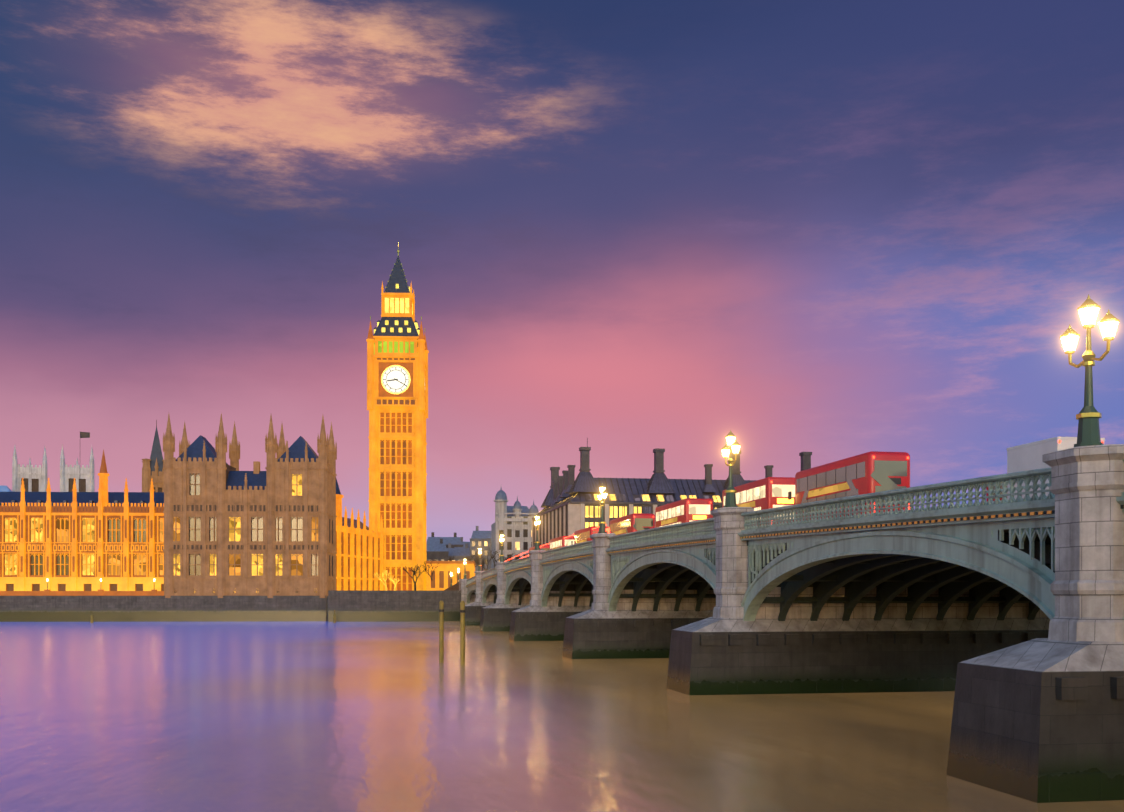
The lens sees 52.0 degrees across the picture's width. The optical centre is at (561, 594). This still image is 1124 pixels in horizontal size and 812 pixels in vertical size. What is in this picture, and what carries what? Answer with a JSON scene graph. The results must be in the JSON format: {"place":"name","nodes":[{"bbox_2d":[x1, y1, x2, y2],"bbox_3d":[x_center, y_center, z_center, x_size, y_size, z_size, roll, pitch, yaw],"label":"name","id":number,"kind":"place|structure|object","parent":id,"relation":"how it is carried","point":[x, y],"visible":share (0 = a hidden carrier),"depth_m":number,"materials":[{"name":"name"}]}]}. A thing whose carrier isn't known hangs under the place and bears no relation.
{"place":"outdoors","nodes":[
{"label":"outdoors","id":0,"kind":"place"},
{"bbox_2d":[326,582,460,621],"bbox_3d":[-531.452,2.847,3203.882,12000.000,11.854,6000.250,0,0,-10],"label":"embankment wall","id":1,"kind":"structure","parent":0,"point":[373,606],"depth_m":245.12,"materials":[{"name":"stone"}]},
{"bbox_2d":[0,444,94,491],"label":"towers","id":2,"kind":"structure","parent":1,"relation":"on","point":[35,479],"depth_m":546.28,"materials":[{"name":"stone"}]},
{"bbox_2d":[0,414,474,621],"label":"palace of westminster","id":3,"kind":"structure","parent":1,"relation":"on","point":[209,534],"depth_m":246.41,"materials":[{"name":"brown stone"}]},
{"bbox_2d":[80,420,163,491],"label":"palace vent tower","id":4,"kind":"structure","parent":3,"relation":"on","point":[153,466],"depth_m":299.36,"materials":[{"name":"stone"}]},
{"bbox_2d":[366,247,428,590],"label":"clock tower","id":5,"kind":"structure","parent":1,"relation":"on","point":[397,377],"depth_m":308.45,"materials":[{"name":"brown"}]},
{"bbox_2d":[375,547,519,590],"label":"bare trees","id":6,"kind":"object","parent":1,"relation":"on","point":[483,561],"visible":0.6,"depth_m":296.64,"materials":[{"name":"brown plant"}]},
{"bbox_2d":[491,488,538,568],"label":"building","id":7,"kind":"structure","parent":1,"relation":"on","point":[513,524],"depth_m":399.54,"materials":[{"name":"stone"}]},
{"bbox_2d":[532,438,811,546],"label":"building","id":8,"kind":"structure","parent":1,"relation":"on","point":[570,505],"depth_m":289.29,"materials":[{"name":"stone"}]},
{"bbox_2d":[426,526,490,570],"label":"parliament square buildings","id":9,"kind":"structure","parent":0,"point":[441,548],"depth_m":481.51,"materials":[{"name":"stone"}]},
{"bbox_2d":[0,621,1123,811],"bbox_3d":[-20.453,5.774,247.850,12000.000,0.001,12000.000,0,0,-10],"label":"river water","id":10,"kind":"structure","parent":0,"point":[312,716],"depth_m":48.55,"materials":[{"name":"liquid"}]},
{"bbox_2d":[90,601,465,665],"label":"mooring posts","id":11,"kind":"object","parent":10,"relation":"in","point":[462,632],"visible":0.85,"depth_m":97.43,"materials":[{"name":"wood"},{"name":"algae"}]},
{"bbox_2d":[459,444,1123,802],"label":"bridge","id":12,"kind":"structure","parent":10,"relation":"in","point":[1003,618],"depth_m":64.00,"materials":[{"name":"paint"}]},
{"bbox_2d":[527,545,549,555],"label":"bus","id":13,"kind":"object","parent":12,"relation":"on","point":[544,547],"visible":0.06,"depth_m":182.39,"materials":[{"name":"red paint"}]},
{"bbox_2d":[504,524,609,561],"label":"traffic light trails","id":14,"kind":"object","parent":12,"relation":"on","point":[608,529],"visible":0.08,"depth_m":158.05,"materials":[{"name":"red"}]},
{"bbox_2d":[547,536,573,550],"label":"bus","id":15,"kind":"object","parent":12,"relation":"on","point":[559,542],"visible":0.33,"depth_m":162.01,"materials":[{"name":"red paint"}]},
{"bbox_2d":[571,526,608,544],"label":"bus","id":16,"kind":"object","parent":12,"relation":"on","point":[582,535],"visible":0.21,"depth_m":144.49,"materials":[{"name":"red paint"}]},
{"bbox_2d":[606,513,654,534],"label":"bus","id":17,"kind":"object","parent":12,"relation":"on","point":[634,522],"visible":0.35,"depth_m":119.50,"materials":[{"name":"red paint"}]},
{"bbox_2d":[651,498,712,527],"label":"bus","id":18,"kind":"object","parent":12,"relation":"on","point":[685,510],"visible":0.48,"depth_m":100.31,"materials":[{"name":"red paint"}]},
{"bbox_2d":[717,477,794,525],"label":"tour bus","id":19,"kind":"object","parent":12,"relation":"on","point":[766,493],"visible":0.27,"depth_m":80.18,"materials":[{"name":"red paint"}]},
{"bbox_2d":[450,295,1119,586],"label":"street lamps","id":20,"kind":"object","parent":12,"relation":"on","point":[1089,415],"visible":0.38,"depth_m":34.88,"materials":[{"name":"metal"}]},
{"bbox_2d":[788,451,909,521],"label":"double-decker bus","id":21,"kind":"object","parent":12,"relation":"on","point":[869,472],"visible":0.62,"depth_m":65.06,"materials":[{"name":"red paint"}]},
{"bbox_2d":[986,437,1104,501],"bbox_3d":[24.565,-5.470,59.049,2.540,4.280,6.660,0,0,-10],"label":"box lorry","id":22,"kind":"object","parent":12,"relation":"on","point":[1025,457],"visible":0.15,"depth_m":57.66,"materials":[{"name":"white metal"}]},
{"bbox_2d":[0,0,1123,542],"label":"sky","id":23,"kind":"structure","parent":0,"point":[832,230],"materials":[{"name":"purple"}]}
]}

